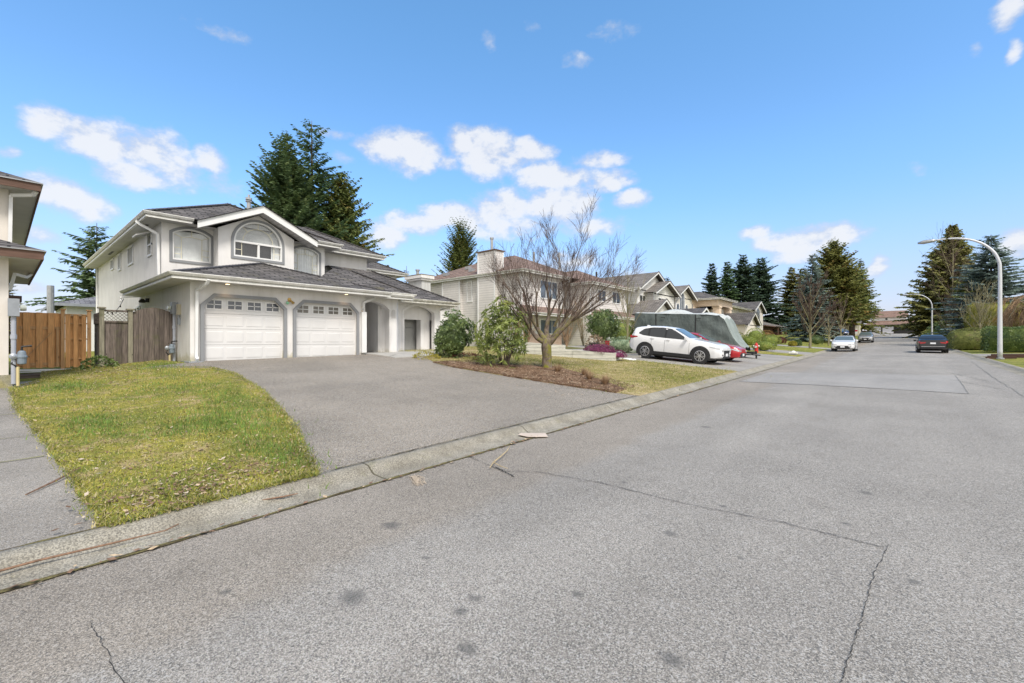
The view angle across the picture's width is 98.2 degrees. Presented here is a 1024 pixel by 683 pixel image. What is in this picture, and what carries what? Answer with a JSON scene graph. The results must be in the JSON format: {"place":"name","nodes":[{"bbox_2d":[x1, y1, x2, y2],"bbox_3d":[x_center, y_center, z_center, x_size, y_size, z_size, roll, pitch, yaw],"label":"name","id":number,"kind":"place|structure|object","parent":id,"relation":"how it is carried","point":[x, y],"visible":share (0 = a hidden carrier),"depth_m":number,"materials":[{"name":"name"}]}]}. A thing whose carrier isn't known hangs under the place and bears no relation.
{"place":"outdoors","nodes":[
{"label":"outdoors","id":0,"kind":"place"},
{"bbox_2d":[0,381,95,551],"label":"side driveway","id":1,"kind":"structure","parent":0,"point":[35,516],"depth_m":4.49,"materials":[{"name":"grey concrete"}]},
{"bbox_2d":[0,526,103,550],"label":"gutter dirt","id":2,"kind":"structure","parent":1,"relation":"on","point":[53,538],"depth_m":3.59,"materials":[{"name":"brown soil"}]},
{"bbox_2d":[5,359,336,527],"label":"lawn","id":3,"kind":"structure","parent":0,"point":[134,480],"depth_m":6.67,"materials":[{"name":"green plant"}]},
{"bbox_2d":[9,373,40,378],"bbox_3d":[-13.738,1.110,12.703,1.000,0.340,0.920,0,0,41],"label":"wooden step","id":4,"kind":"object","parent":3,"relation":"on","point":[32,375],"visible":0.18,"depth_m":12.40,"materials":[{"name":"brown wood"}]},
{"bbox_2d":[14,361,306,516],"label":"fallen leaves","id":5,"kind":"object","parent":3,"relation":"on","point":[126,512],"visible":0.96,"depth_m":5.69,"materials":[{"name":"beige plant"}]},
{"bbox_2d":[51,365,322,530],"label":"fallen leaves","id":6,"kind":"object","parent":3,"relation":"on","point":[245,470],"visible":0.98,"depth_m":4.65,"materials":[{"name":"beige plant"}]},
{"bbox_2d":[139,354,635,473],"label":"driveway","id":7,"kind":"structure","parent":0,"point":[350,410],"depth_m":9.90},
{"bbox_2d":[332,395,636,469],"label":"gutter dirt","id":8,"kind":"structure","parent":7,"relation":"on","point":[466,436],"depth_m":6.89,"materials":[{"name":"brown soil"}]},
{"bbox_2d":[0,334,1023,682],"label":"road","id":9,"kind":"structure","parent":0,"point":[520,568],"depth_m":3.23,"materials":[{"name":"grey asphalt"}]},
{"bbox_2d":[0,356,812,592],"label":"gutter dirt","id":10,"kind":"structure","parent":9,"relation":"on","point":[117,557],"depth_m":4.13,"materials":[{"name":"brown soil"}]},
{"bbox_2d":[9,388,700,587],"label":"fallen leaves","id":11,"kind":"object","parent":10,"relation":"on","point":[111,558],"visible":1,"depth_m":3.84,"materials":[{"name":"beige plant"}]},
{"bbox_2d":[518,433,547,436],"bbox_3d":[0.345,1.579,7.520,0.488,0.018,0.311,0,0,-4],"label":"cardboard piece","id":12,"kind":"object","parent":9,"relation":"on","point":[534,434],"visible":1,"depth_m":7.50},
{"bbox_2d":[473,458,882,546],"bbox_3d":[1.097,1.609,4.796,4.501,0.037,0.295,0,0,37],"label":"road crack","id":13,"kind":"object","parent":9,"relation":"on","point":[685,503],"visible":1,"depth_m":4.37,"materials":[{"name":"black asphalt"}]},
{"bbox_2d":[830,336,857,350],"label":"white sedan","id":14,"kind":"object","parent":9,"relation":"on","point":[845,342],"visible":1,"depth_m":40.80,"materials":[{"name":"white paint"}]},
{"bbox_2d":[740,372,967,393],"bbox_3d":[12.501,1.367,16.357,5.950,0.122,6.900,0,0,41],"label":"road patch","id":15,"kind":"object","parent":9,"relation":"on","point":[948,384],"visible":0.99,"depth_m":15.55,"materials":[{"name":"grey asphalt"}]},
{"bbox_2d":[840,545,887,681],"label":"road crack","id":16,"kind":"object","parent":9,"relation":"on","point":[861,621],"visible":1,"depth_m":2.55,"materials":[{"name":"black asphalt"}]},
{"bbox_2d":[857,331,874,341],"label":"silver suv","id":17,"kind":"object","parent":9,"relation":"on","point":[865,336],"visible":0.96,"depth_m":68.22,"materials":[{"name":"grey paint"}]},
{"bbox_2d":[913,335,948,352],"bbox_3d":[35.200,0.190,37.259,2.171,1.522,4.781,0,0,41],"label":"black sedan","id":18,"kind":"object","parent":9,"relation":"on","point":[931,342],"visible":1,"depth_m":35.70,"materials":[{"name":"black paint"}]},
{"bbox_2d":[0,0,1023,330],"label":"sky","id":19,"kind":"structure","parent":0,"point":[705,132],"materials":[{"name":"blue"}]},
{"bbox_2d":[9,332,1023,381],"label":"ground","id":20,"kind":"structure","parent":0,"point":[1018,362],"depth_m":32.90,"materials":[{"name":"green plant"}]},
{"bbox_2d":[0,171,46,387],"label":"cream house","id":21,"kind":"structure","parent":20,"relation":"on","point":[20,262],"depth_m":11.46,"materials":[{"name":"paint"}]},
{"bbox_2d":[8,298,26,383],"bbox_3d":[-11.393,-0.005,10.217,0.200,1.950,0.290,0,0,41],"label":"power meter","id":22,"kind":"object","parent":21,"relation":"attached to","point":[15,307],"visible":1,"depth_m":10.14,"materials":[{"name":"grey metal"}]},
{"bbox_2d":[9,345,31,385],"bbox_3d":[-11.337,0.549,10.232,0.189,0.942,0.354,0,0,13],"label":"gas meter","id":23,"kind":"object","parent":21,"relation":"attached to","point":[21,356],"visible":1,"depth_m":10.20,"materials":[{"name":"grey metal"}]},
{"bbox_2d":[47,285,53,312],"bbox_3d":[-28.875,-1.300,27.764,0.314,4.400,0.314,0,0,-27],"label":"wooden pole","id":24,"kind":"object","parent":20,"relation":"on","point":[50,298],"visible":0.35,"depth_m":27.65,"materials":[{"name":"grey wood"}]},
{"bbox_2d":[16,309,91,368],"bbox_3d":[-14.383,-0.018,13.958,0.147,2.035,1.715,0,0,41],"label":"cedar fence","id":25,"kind":"object","parent":20,"relation":"on","point":[56,339],"visible":0.83,"depth_m":13.93,"materials":[{"name":"brown wood"}]},
{"bbox_2d":[24,223,112,310],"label":"cedar tree","id":26,"kind":"object","parent":20,"relation":"on","point":[86,276],"visible":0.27,"depth_m":41.57,"materials":[{"name":"green plant"}]},
{"bbox_2d":[41,297,95,350],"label":"white house","id":27,"kind":"structure","parent":20,"relation":"on","point":[80,306],"depth_m":32.34,"materials":[{"name":"paint"}]},
{"bbox_2d":[79,355,119,369],"bbox_3d":[-12.716,0.654,13.704,0.994,0.492,0.944,0,0,41],"label":"ivy clump","id":28,"kind":"object","parent":20,"relation":"on","point":[97,357],"visible":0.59,"depth_m":13.60,"materials":[{"name":"green plant"}]},
{"bbox_2d":[94,307,172,365],"bbox_3d":[-13.195,0.053,15.475,1.400,2.463,1.987,0,0,41],"label":"weathered fence","id":29,"kind":"object","parent":20,"relation":"on","point":[144,334],"visible":0.91,"depth_m":15.03,"materials":[{"name":"wood"}]},
{"bbox_2d":[82,194,460,362],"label":"white house","id":30,"kind":"structure","parent":20,"relation":"on","point":[249,282],"depth_m":18.30,"materials":[{"name":"paint"}]},
{"bbox_2d":[127,244,133,266],"bbox_3d":[-18.029,-4.065,21.038,1.270,0.890,0.150,0,0,41],"label":"window","id":31,"kind":"structure","parent":30,"relation":"in","point":[130,250],"depth_m":21.01,"materials":[{"name":"white paint"}]},
{"bbox_2d":[132,231,151,257],"bbox_3d":[-15.104,-4.010,18.199,0.790,0.980,0.625,0,0,41],"label":"window","id":32,"kind":"structure","parent":30,"relation":"in","point":[149,234],"depth_m":18.23,"materials":[{"name":"white paint"}]},
{"bbox_2d":[167,302,177,360],"bbox_3d":[-11.830,-0.345,15.449,0.200,2.050,0.290,0,0,41],"label":"power meter","id":33,"kind":"object","parent":30,"relation":"attached to","point":[172,307],"visible":0.97,"depth_m":15.45,"materials":[{"name":"grey metal"}]},
{"bbox_2d":[173,229,210,262],"bbox_3d":[-12.972,-3.860,17.941,0.315,1.320,1.330,0,0,41],"label":"window","id":34,"kind":"structure","parent":30,"relation":"in","point":[188,244],"depth_m":17.93,"materials":[{"name":"white glass"}]},
{"bbox_2d":[204,297,281,360],"bbox_3d":[-9.601,-0.410,15.916,0.105,2.320,2.650,0,0,41],"label":"garage door","id":35,"kind":"structure","parent":30,"relation":"in","point":[234,329],"depth_m":15.81,"materials":[{"name":"paint"}]},
{"bbox_2d":[234,222,281,261],"bbox_3d":[-11.019,-4.335,19.208,0.315,1.610,1.960,0,0,41],"label":"window","id":36,"kind":"structure","parent":30,"relation":"in","point":[248,245],"depth_m":19.21,"materials":[{"name":"white paint"}]},
{"bbox_2d":[294,247,318,274],"bbox_3d":[-9.937,-3.860,21.319,0.135,1.280,1.290,0,0,41],"label":"window","id":37,"kind":"structure","parent":30,"relation":"in","point":[305,259],"depth_m":21.43,"materials":[{"name":"white glass"}]},
{"bbox_2d":[296,303,354,356],"bbox_3d":[-7.640,-0.410,18.187,0.105,2.320,2.650,0,0,41],"label":"garage door","id":38,"kind":"structure","parent":30,"relation":"in","point":[321,329],"depth_m":18.11,"materials":[{"name":"paint"}]},
{"bbox_2d":[234,131,354,243],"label":"fir tree","id":39,"kind":"object","parent":20,"relation":"on","point":[281,183],"visible":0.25,"depth_m":42.32,"materials":[{"name":"green plant"}]},
{"bbox_2d":[252,119,357,240],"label":"fir tree","id":40,"kind":"object","parent":20,"relation":"on","point":[320,180],"visible":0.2,"depth_m":46.35,"materials":[{"name":"green plant"}]},
{"bbox_2d":[317,170,393,265],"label":"cedar tree","id":41,"kind":"object","parent":20,"relation":"on","point":[344,198],"visible":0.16,"depth_m":47.94,"materials":[{"name":"green plant"}]},
{"bbox_2d":[365,350,438,357],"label":"entry slab","id":42,"kind":"structure","parent":20,"relation":"on","point":[404,354],"depth_m":19.50,"materials":[{"name":"concrete"}]},
{"bbox_2d":[0,341,857,589],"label":"kerb","id":43,"kind":"structure","parent":20,"relation":"on","point":[204,517],"depth_m":4.56,"materials":[{"name":"concrete"}]},
{"bbox_2d":[0,524,178,571],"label":"long stick","id":44,"kind":"object","parent":43,"relation":"on","point":[41,559],"visible":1,"depth_m":3.45,"materials":[{"name":"brown wood"}]},
{"bbox_2d":[432,308,476,357],"bbox_3d":[-2.651,-0.313,19.277,2.081,2.251,2.056,0,0,41],"label":"rhododendron","id":45,"kind":"object","parent":20,"relation":"on","point":[452,336],"visible":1,"depth_m":18.73,"materials":[{"name":"green plant"}]},
{"bbox_2d":[431,216,482,274],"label":"cedar tree","id":46,"kind":"object","parent":20,"relation":"on","point":[460,253],"visible":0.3,"depth_m":66.81,"materials":[{"name":"green plant"}]},
{"bbox_2d":[433,360,633,392],"bbox_3d":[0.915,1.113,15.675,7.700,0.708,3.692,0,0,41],"label":"mulch bed","id":47,"kind":"object","parent":20,"relation":"on","point":[516,372],"visible":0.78,"depth_m":14.69,"materials":[{"name":"brown plant"}]},
{"bbox_2d":[473,295,531,367],"bbox_3d":[-0.386,-0.363,16.738,2.318,2.811,2.331,0,0,8],"label":"rhododendron","id":48,"kind":"object","parent":47,"relation":"on","point":[507,343],"visible":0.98,"depth_m":16.45,"materials":[{"name":"green plant"}]},
{"bbox_2d":[481,190,645,367],"bbox_3d":[1.762,-1.924,16.579,6.321,6.189,3.779,0,0,13],"label":"bare maple tree","id":49,"kind":"object","parent":47,"relation":"on","point":[545,340],"visible":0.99,"depth_m":16.63,"materials":[{"name":"brown plant"}]},
{"bbox_2d":[431,237,635,346],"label":"beige house","id":50,"kind":"structure","parent":20,"relation":"on","point":[472,290],"depth_m":36.68,"materials":[{"name":"beige paint"}]},
{"bbox_2d":[540,280,557,299],"bbox_3d":[2.981,-4.150,35.868,0.060,1.500,2.400,0,0,41],"label":"window","id":51,"kind":"structure","parent":50,"relation":"in","point":[542,288],"depth_m":35.84,"materials":[{"name":"grey glass"}]},
{"bbox_2d":[540,319,557,334],"bbox_3d":[2.981,-1.185,35.868,0.060,1.230,2.400,0,0,41],"label":"window","id":52,"kind":"structure","parent":50,"relation":"in","point":[542,321],"depth_m":36.04,"materials":[{"name":"grey glass"}]},
{"bbox_2d":[585,308,621,342],"bbox_3d":[6.317,-0.907,30.664,2.520,2.838,2.637,0,0,11],"label":"rhododendron","id":53,"kind":"object","parent":20,"relation":"on","point":[604,325],"visible":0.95,"depth_m":29.99,"materials":[{"name":"green plant"}]},
{"bbox_2d":[607,263,646,336],"bbox_3d":[7.566,-2.392,29.423,2.743,6.125,2.390,0,0,9],"label":"bare young tree","id":54,"kind":"object","parent":20,"relation":"on","point":[627,314],"visible":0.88,"depth_m":29.32,"materials":[{"name":"brown plant"}]},
{"bbox_2d":[596,271,681,330],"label":"white clapboard house","id":55,"kind":"structure","parent":20,"relation":"on","point":[660,291],"depth_m":45.65,"materials":[{"name":"white wood"}]},
{"bbox_2d":[674,285,709,312],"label":"cream gabled house","id":56,"kind":"structure","parent":20,"relation":"on","point":[687,293],"depth_m":53.74,"materials":[{"name":"beige paint"}]},
{"bbox_2d":[701,263,725,297],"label":"fir tree","id":57,"kind":"object","parent":20,"relation":"on","point":[711,287],"visible":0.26,"depth_m":95.62,"materials":[{"name":"green plant"}]},
{"bbox_2d":[692,292,737,313],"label":"peach house","id":58,"kind":"structure","parent":20,"relation":"on","point":[713,303],"depth_m":58.44,"materials":[{"name":"paint"}]},
{"bbox_2d":[719,262,739,300],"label":"fir tree","id":59,"kind":"object","parent":20,"relation":"on","point":[728,284],"visible":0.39,"depth_m":97.29,"materials":[{"name":"green plant"}]},
{"bbox_2d":[721,301,766,335],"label":"grey roofed house","id":60,"kind":"structure","parent":20,"relation":"on","point":[745,316],"depth_m":60.51,"materials":[{"name":"beige paint"}]},
{"bbox_2d":[729,254,781,331],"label":"fir tree","id":61,"kind":"object","parent":20,"relation":"on","point":[744,280],"visible":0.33,"depth_m":99.17,"materials":[{"name":"green plant"}]},
{"bbox_2d":[749,257,795,333],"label":"fir tree","id":62,"kind":"object","parent":20,"relation":"on","point":[766,287],"visible":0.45,"depth_m":103.51,"materials":[{"name":"green plant"}]},
{"bbox_2d":[763,321,787,334],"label":"brown bungalow","id":63,"kind":"object","parent":20,"relation":"on","point":[769,326],"visible":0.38,"depth_m":93.21,"materials":[{"name":"beige"}]},
{"bbox_2d":[751,350,802,356],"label":"verge","id":64,"kind":"structure","parent":20,"relation":"on","point":[776,353],"depth_m":32.23,"materials":[{"name":"green plant"}]},
{"bbox_2d":[748,345,826,352],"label":"verge","id":65,"kind":"structure","parent":20,"relation":"on","point":[800,349],"depth_m":40.77,"materials":[{"name":"green plant"}]},
{"bbox_2d":[741,334,757,344],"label":"clipped bush","id":66,"kind":"object","parent":65,"relation":"on","point":[748,339],"visible":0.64,"depth_m":44.39,"materials":[{"name":"green plant"}]},
{"bbox_2d":[751,339,776,349],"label":"clipped bush","id":67,"kind":"object","parent":65,"relation":"on","point":[766,345],"visible":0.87,"depth_m":35.85,"materials":[{"name":"green plant"}]},
{"bbox_2d":[792,270,838,347],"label":"bare street maple","id":68,"kind":"object","parent":65,"relation":"on","point":[810,305],"visible":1,"depth_m":43.50,"materials":[{"name":"brown plant"}]},
{"bbox_2d":[776,267,803,332],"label":"pine tree","id":69,"kind":"object","parent":20,"relation":"on","point":[791,278],"visible":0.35,"depth_m":107.52,"materials":[{"name":"green plant"}]},
{"bbox_2d":[783,267,819,333],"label":"pine tree","id":70,"kind":"object","parent":20,"relation":"on","point":[795,311],"visible":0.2,"depth_m":104.54,"materials":[{"name":"green plant"}]},
{"bbox_2d":[779,254,839,341],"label":"blue spruce","id":71,"kind":"object","parent":20,"relation":"on","point":[813,269],"visible":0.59,"depth_m":66.38,"materials":[{"name":"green plant"}]},
{"bbox_2d":[817,307,846,345],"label":"bare sapling","id":72,"kind":"object","parent":20,"relation":"on","point":[828,333],"visible":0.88,"depth_m":55.53,"materials":[{"name":"brown plant"}]},
{"bbox_2d":[789,237,879,339],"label":"cedar tree","id":73,"kind":"object","parent":20,"relation":"on","point":[839,266],"visible":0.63,"depth_m":67.34,"materials":[{"name":"green plant"}]},
{"bbox_2d":[831,292,855,335],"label":"bare sapling","id":74,"kind":"object","parent":20,"relation":"on","point":[840,317],"visible":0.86,"depth_m":60.35,"materials":[{"name":"brown plant"}]},
{"bbox_2d":[849,268,884,336],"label":"cedar tree","id":75,"kind":"object","parent":20,"relation":"on","point":[852,329],"visible":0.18,"depth_m":74.82,"materials":[{"name":"green plant"}]},
{"bbox_2d":[846,261,888,335],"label":"fir tree","id":76,"kind":"object","parent":20,"relation":"on","point":[869,328],"visible":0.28,"depth_m":108.66,"materials":[{"name":"green plant"}]},
{"bbox_2d":[866,310,917,333],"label":"dark house","id":77,"kind":"structure","parent":20,"relation":"on","point":[887,318],"depth_m":129.38,"materials":[{"name":"brown paint"}]},
{"bbox_2d":[881,224,989,337],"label":"cedar tree","id":78,"kind":"object","parent":20,"relation":"on","point":[921,319],"visible":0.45,"depth_m":83.83,"materials":[{"name":"green plant"}]},
{"bbox_2d":[931,291,964,332],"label":"bare tree","id":79,"kind":"object","parent":20,"relation":"on","point":[946,312],"visible":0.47,"depth_m":57.16,"materials":[{"name":"brown plant"}]},
{"bbox_2d":[922,222,980,327],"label":"tall bare tree","id":80,"kind":"object","parent":20,"relation":"on","point":[952,267],"visible":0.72,"depth_m":71.27,"materials":[{"name":"brown plant"}]},
{"bbox_2d":[918,238,1004,358],"bbox_3d":[27.751,-2.737,27.539,3.815,7.584,0.380,0,0,41],"label":"street lamp","id":81,"kind":"object","parent":20,"relation":"on","point":[999,333],"visible":1,"depth_m":26.40,"materials":[{"name":"metal"}]},
{"bbox_2d":[947,327,983,348],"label":"clipped hedge","id":82,"kind":"object","parent":20,"relation":"on","point":[966,338],"visible":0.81,"depth_m":40.07,"materials":[{"name":"green plant"}]},
{"bbox_2d":[933,276,1004,336],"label":"cedar tree","id":83,"kind":"object","parent":20,"relation":"on","point":[962,291],"visible":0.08,"depth_m":70.49,"materials":[{"name":"green plant"}]},
{"bbox_2d":[917,336,1023,375],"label":"kerb","id":84,"kind":"structure","parent":20,"relation":"on","point":[1011,368],"depth_m":23.68,"materials":[{"name":"concrete"}]},
{"bbox_2d":[985,354,1023,358],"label":"timber border","id":85,"kind":"object","parent":84,"relation":"on","point":[1007,356],"visible":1,"depth_m":26.60,"materials":[{"name":"brown wood"}]},
{"bbox_2d":[926,235,1023,339],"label":"blue spruce","id":86,"kind":"object","parent":20,"relation":"on","point":[978,274],"visible":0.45,"depth_m":51.05,"materials":[{"name":"green plant"}]},
{"bbox_2d":[958,278,997,349],"bbox_3d":[42.079,-2.396,39.903,2.952,6.503,3.030,0,0,41],"label":"bare tree","id":87,"kind":"object","parent":20,"relation":"on","point":[980,314],"visible":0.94,"depth_m":39.73,"materials":[{"name":"brown plant"}]},
{"bbox_2d":[963,302,1023,327],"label":"tall cedar hedge","id":88,"kind":"object","parent":20,"relation":"on","point":[969,319],"visible":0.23,"depth_m":43.83,"materials":[{"name":"green plant"}]},
{"bbox_2d":[979,325,1023,351],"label":"clipped hedge","id":89,"kind":"object","parent":20,"relation":"on","point":[1013,338],"visible":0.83,"depth_m":34.08,"materials":[{"name":"green plant"}]},
{"bbox_2d":[990,295,1023,326],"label":"weeping tree","id":90,"kind":"object","parent":20,"relation":"on","point":[1009,312],"visible":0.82,"depth_m":40.73,"materials":[{"name":"brown plant"}]},
{"bbox_2d":[402,347,746,395],"bbox_3d":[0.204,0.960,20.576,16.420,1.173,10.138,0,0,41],"label":"front lawn","id":91,"kind":"structure","parent":0,"point":[632,377],"depth_m":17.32,"materials":[{"name":"green plant"}]},
{"bbox_2d":[412,350,440,359],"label":"groundcover shrub","id":92,"kind":"object","parent":91,"relation":"on","point":[431,353],"visible":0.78,"depth_m":18.15,"materials":[{"name":"green plant"}]},
{"bbox_2d":[500,341,621,360],"bbox_3d":[2.721,0.435,22.808,5.914,0.991,3.913,0,0,41],"label":"timber planter","id":93,"kind":"object","parent":91,"relation":"on","point":[556,350],"visible":0.62,"depth_m":21.60,"materials":[{"name":"beige wood"}]},
{"bbox_2d":[583,344,615,352],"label":"heather","id":94,"kind":"object","parent":93,"relation":"on","point":[597,348],"visible":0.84,"depth_m":21.12,"materials":[{"name":"purple plant"}]},
{"bbox_2d":[568,344,794,370],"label":"driveway","id":95,"kind":"structure","parent":0,"point":[745,363],"depth_m":23.47,"materials":[{"name":"concrete"}]},
{"bbox_2d":[556,321,577,345],"bbox_3d":[3.254,-0.487,26.818,1.186,1.631,1.376,0,0,-9],"label":"dry shrub","id":96,"kind":"object","parent":95,"relation":"on","point":[566,339],"visible":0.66,"depth_m":26.70,"materials":[{"name":"brown plant"}]},
{"bbox_2d":[572,296,587,345],"bbox_3d":[4.803,-1.596,31.925,2.281,3.825,2.034,0,0,-27],"label":"bare shrub","id":97,"kind":"object","parent":95,"relation":"on","point":[581,327],"visible":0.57,"depth_m":31.71,"materials":[{"name":"brown plant"}]},
{"bbox_2d":[604,335,635,352],"bbox_3d":[6.689,0.139,27.119,2.653,1.082,1.799,0,0,41],"label":"variegated shrub","id":98,"kind":"object","parent":95,"relation":"on","point":[621,344],"visible":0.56,"depth_m":26.66,"materials":[{"name":"green plant"}]},
{"bbox_2d":[606,319,634,340],"bbox_3d":[7.878,-0.733,32.105,2.572,2.036,2.581,0,0,41],"label":"evergreen shrub","id":99,"kind":"object","parent":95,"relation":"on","point":[623,332],"visible":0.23,"depth_m":31.40,"materials":[{"name":"green plant"}]},
{"bbox_2d":[629,325,730,363],"bbox_3d":[8.706,0.118,23.172,4.765,1.794,2.259,6,4,41],"label":"white suv","id":100,"kind":"object","parent":95,"relation":"on","point":[647,341],"visible":1,"depth_m":22.53,"materials":[{"name":"white paint"}]},
{"bbox_2d":[634,309,760,358],"bbox_3d":[12.191,-0.574,29.369,7.577,3.253,2.685,0,0,41],"label":"covered trailer","id":101,"kind":"object","parent":95,"relation":"on","point":[722,328],"visible":0.65,"depth_m":28.15,"materials":[{"name":"grey fabric"}]},
{"bbox_2d":[690,332,746,360],"bbox_3d":[10.696,0.240,25.312,4.642,1.477,2.108,6,4,41],"label":"red car","id":102,"kind":"object","parent":95,"relation":"on","point":[738,351],"visible":0.22,"depth_m":23.83,"materials":[{"name":"red paint"}]},
{"bbox_2d":[750,348,810,354],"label":"driveway","id":103,"kind":"structure","parent":0,"point":[785,351],"depth_m":36.43,"materials":[{"name":"concrete"}]},
{"bbox_2d":[773,344,830,348],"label":"driveway","id":104,"kind":"structure","parent":0,"point":[803,346],"depth_m":47.61,"materials":[{"name":"concrete"}]},
{"bbox_2d":[746,328,765,341],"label":"clipped bush","id":105,"kind":"object","parent":104,"relation":"on","point":[757,334],"visible":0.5,"depth_m":51.54,"materials":[{"name":"green plant"}]},
{"bbox_2d":[758,334,781,343],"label":"clipped bush","id":106,"kind":"object","parent":104,"relation":"on","point":[775,338],"visible":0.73,"depth_m":49.17,"materials":[{"name":"green plant"}]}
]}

